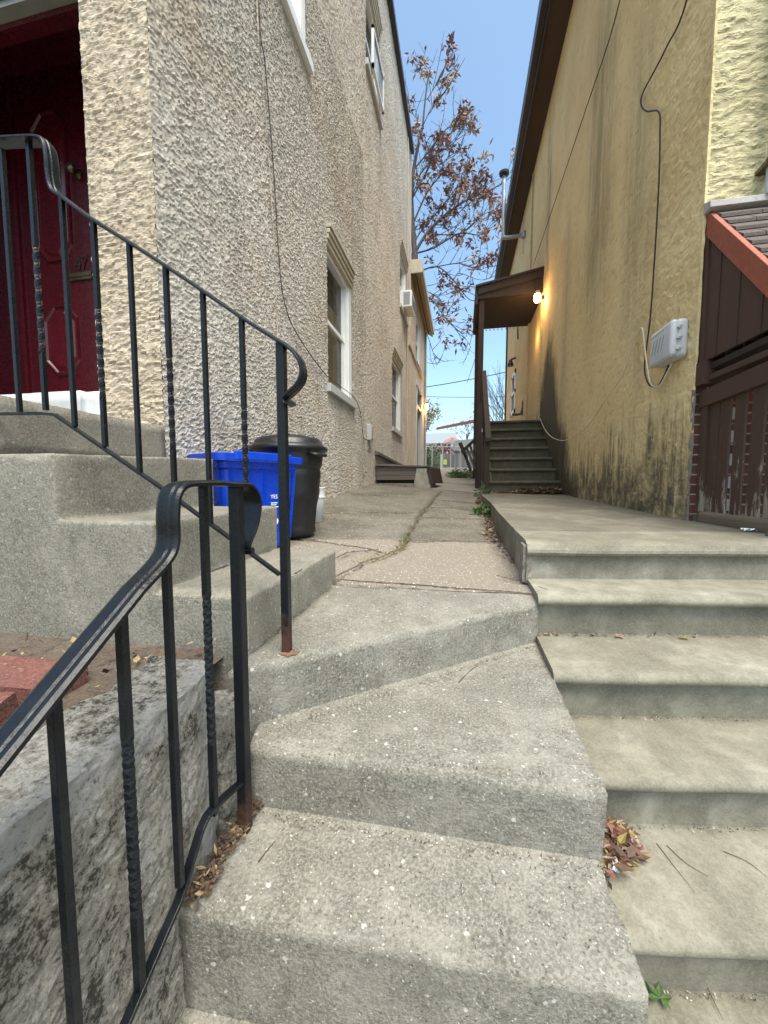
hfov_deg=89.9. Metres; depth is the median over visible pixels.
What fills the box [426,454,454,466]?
garden wall
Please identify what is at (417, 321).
window
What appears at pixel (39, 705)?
front railing
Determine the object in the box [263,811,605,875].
grit
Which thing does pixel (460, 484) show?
path
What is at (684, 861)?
twig
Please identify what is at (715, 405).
picket fence
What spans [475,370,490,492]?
stair railing
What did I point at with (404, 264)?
window
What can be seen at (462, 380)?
utility wire
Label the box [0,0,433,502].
stucco house
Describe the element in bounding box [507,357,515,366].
floodlight
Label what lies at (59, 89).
door
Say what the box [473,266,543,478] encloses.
porch canopy
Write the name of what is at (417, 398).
rear door
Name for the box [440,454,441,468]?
marker post
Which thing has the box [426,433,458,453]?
white house
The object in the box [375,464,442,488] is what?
cellar bulkhead
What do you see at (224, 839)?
leaf litter
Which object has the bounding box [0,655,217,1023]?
retaining wall
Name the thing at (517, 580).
twig
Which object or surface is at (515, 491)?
leaf litter
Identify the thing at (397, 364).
window
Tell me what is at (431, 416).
garden tree
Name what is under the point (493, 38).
sky
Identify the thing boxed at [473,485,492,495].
weed
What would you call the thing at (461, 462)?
board shed
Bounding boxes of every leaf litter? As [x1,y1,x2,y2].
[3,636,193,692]
[5,629,203,677]
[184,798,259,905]
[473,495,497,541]
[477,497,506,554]
[480,499,513,562]
[492,489,561,492]
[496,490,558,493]
[518,488,560,493]
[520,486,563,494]
[543,630,728,636]
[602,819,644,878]
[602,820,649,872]
[602,822,638,889]
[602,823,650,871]
[603,816,642,873]
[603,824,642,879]
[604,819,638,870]
[611,833,627,874]
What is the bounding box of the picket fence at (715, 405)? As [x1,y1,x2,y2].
[695,349,767,532]
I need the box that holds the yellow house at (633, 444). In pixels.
[495,0,767,520]
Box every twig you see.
[496,575,545,588]
[656,843,693,890]
[666,845,707,875]
[723,851,766,876]
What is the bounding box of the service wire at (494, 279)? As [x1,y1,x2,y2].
[467,255,498,381]
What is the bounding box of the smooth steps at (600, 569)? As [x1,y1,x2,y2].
[480,493,767,1023]
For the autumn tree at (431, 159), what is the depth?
17.41 m
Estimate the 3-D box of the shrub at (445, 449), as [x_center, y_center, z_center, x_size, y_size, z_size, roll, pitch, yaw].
[5.632,-5.655,37.322,4.252,2.167,3.388,1,4,11]
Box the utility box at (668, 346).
[650,318,687,367]
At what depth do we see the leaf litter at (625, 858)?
1.03 m
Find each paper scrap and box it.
[610,861,618,872]
[739,528,756,530]
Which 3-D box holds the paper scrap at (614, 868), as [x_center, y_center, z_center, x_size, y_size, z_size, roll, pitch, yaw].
[0.588,0.906,0.985,0.028,0.018,0.017,1,4,11]
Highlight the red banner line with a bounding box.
[436,420,473,429]
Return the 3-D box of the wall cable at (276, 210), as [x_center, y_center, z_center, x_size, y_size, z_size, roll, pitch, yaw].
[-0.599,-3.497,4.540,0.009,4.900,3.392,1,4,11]
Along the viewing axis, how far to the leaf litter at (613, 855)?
1.02 m
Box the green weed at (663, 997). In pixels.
[646,981,672,1008]
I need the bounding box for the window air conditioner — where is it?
[400,290,414,316]
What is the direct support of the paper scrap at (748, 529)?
on the smooth steps at (600, 569)
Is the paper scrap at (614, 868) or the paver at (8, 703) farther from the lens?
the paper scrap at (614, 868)
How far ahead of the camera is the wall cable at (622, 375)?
3.67 m
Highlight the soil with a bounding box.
[0,632,221,731]
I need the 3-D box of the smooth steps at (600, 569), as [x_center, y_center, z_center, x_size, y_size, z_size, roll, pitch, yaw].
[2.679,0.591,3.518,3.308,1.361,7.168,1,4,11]
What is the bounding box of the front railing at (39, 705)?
[0,480,261,1023]
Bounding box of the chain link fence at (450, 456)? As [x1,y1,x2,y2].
[426,446,472,467]
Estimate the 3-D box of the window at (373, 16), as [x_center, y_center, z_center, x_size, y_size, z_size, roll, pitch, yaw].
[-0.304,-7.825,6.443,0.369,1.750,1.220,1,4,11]
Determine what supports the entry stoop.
on the ground
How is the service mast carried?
attached to the yellow house at (633, 444)
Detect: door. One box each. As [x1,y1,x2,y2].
[0,60,98,393]
[417,398,417,464]
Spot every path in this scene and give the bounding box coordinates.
[277,483,531,592]
[434,468,483,492]
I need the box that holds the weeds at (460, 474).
[445,468,473,478]
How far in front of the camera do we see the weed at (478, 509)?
4.16 m
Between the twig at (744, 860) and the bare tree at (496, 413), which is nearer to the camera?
the twig at (744, 860)
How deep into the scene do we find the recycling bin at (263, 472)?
2.26 m
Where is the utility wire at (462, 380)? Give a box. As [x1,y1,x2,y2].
[426,372,504,386]
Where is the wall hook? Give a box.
[512,400,522,415]
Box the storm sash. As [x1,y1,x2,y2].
[371,24,383,113]
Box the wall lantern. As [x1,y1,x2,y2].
[423,402,428,409]
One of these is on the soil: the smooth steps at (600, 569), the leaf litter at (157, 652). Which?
the leaf litter at (157, 652)
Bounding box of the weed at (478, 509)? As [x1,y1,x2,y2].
[470,502,490,516]
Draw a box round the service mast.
[499,168,525,253]
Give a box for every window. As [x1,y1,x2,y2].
[281,0,313,75]
[326,222,356,408]
[362,0,382,129]
[392,346,403,437]
[400,238,408,326]
[416,312,420,371]
[510,369,515,417]
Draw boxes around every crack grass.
[358,496,436,562]
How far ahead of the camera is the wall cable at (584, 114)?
5.20 m
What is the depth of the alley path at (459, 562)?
2.80 m
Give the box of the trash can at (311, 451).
[248,433,327,537]
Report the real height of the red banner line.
0.819 m
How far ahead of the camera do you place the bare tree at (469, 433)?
43.37 m
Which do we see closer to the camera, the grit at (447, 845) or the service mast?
the grit at (447, 845)
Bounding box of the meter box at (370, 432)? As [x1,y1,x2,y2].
[367,424,373,440]
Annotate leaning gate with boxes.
[458,439,475,470]
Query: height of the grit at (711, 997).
0.010 m
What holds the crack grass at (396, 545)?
on the alley path at (459, 562)
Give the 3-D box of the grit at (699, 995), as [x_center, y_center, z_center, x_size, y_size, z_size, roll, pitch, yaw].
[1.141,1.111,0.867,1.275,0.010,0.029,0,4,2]
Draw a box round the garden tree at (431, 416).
[426,398,441,431]
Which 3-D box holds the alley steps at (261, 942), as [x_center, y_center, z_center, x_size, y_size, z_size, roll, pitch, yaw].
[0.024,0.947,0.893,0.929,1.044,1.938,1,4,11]
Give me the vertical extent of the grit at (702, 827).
0.009 m
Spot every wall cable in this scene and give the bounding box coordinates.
[256,0,277,426]
[258,0,365,439]
[533,0,619,264]
[540,327,672,440]
[640,0,686,387]
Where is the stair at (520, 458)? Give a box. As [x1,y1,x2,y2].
[481,420,559,493]
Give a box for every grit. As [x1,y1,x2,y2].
[258,815,604,952]
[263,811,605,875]
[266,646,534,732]
[275,816,605,875]
[277,645,537,728]
[634,823,758,832]
[648,991,757,1003]
[649,989,766,1002]
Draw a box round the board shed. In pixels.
[453,439,472,467]
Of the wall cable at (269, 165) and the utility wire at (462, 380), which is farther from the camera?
the utility wire at (462, 380)
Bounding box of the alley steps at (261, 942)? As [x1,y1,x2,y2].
[177,587,648,1023]
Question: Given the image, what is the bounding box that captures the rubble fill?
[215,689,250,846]
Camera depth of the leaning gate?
9.48 m
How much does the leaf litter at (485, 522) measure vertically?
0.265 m
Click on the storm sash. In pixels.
(373, 42)
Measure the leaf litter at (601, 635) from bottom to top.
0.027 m
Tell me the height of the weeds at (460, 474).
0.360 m
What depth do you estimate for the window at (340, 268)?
5.30 m
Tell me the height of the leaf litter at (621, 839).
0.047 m
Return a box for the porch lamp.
[534,289,544,302]
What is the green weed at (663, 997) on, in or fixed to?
on the smooth steps at (600, 569)
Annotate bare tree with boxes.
[443,404,473,439]
[472,360,504,420]
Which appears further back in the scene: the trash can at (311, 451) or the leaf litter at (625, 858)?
the trash can at (311, 451)
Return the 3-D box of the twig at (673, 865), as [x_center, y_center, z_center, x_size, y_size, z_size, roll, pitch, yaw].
[0.757,0.923,1.003,0.002,0.002,0.127,0,4,-1]
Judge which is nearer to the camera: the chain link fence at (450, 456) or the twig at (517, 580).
the twig at (517, 580)
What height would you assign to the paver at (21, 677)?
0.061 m
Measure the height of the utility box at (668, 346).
0.285 m
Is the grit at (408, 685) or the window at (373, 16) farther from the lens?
the window at (373, 16)
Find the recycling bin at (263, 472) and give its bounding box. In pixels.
[188,450,302,545]
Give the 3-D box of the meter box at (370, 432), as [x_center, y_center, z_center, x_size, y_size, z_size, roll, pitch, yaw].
[-0.230,-1.335,6.482,0.088,0.260,0.180,1,4,11]
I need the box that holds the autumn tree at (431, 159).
[404,31,514,365]
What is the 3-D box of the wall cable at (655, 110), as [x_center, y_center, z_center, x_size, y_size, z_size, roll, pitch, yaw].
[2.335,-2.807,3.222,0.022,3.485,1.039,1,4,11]
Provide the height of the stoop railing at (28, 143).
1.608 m
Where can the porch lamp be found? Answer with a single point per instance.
(538, 297)
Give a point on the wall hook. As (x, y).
(518, 414)
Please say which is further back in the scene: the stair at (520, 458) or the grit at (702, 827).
the stair at (520, 458)
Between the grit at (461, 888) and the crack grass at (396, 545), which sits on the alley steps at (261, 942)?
the grit at (461, 888)
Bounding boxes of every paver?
[0,656,88,705]
[0,692,17,726]
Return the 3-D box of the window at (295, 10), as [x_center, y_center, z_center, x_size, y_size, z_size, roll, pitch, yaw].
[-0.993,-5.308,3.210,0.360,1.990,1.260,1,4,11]
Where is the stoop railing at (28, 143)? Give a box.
[0,134,307,656]
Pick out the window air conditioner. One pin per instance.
(407, 300)
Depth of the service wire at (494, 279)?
11.37 m
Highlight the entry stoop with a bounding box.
[0,395,335,690]
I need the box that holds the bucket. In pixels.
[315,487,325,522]
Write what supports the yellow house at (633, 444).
on the ground
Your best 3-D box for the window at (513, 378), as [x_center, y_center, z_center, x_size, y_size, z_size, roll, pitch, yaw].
[4.299,-3.888,12.678,0.115,1.470,1.050,1,4,11]
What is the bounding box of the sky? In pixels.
[394,0,538,439]
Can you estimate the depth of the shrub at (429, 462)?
21.01 m
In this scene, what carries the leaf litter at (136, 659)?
on the soil
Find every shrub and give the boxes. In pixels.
[426,444,445,467]
[429,443,454,453]
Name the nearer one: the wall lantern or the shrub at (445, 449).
the wall lantern

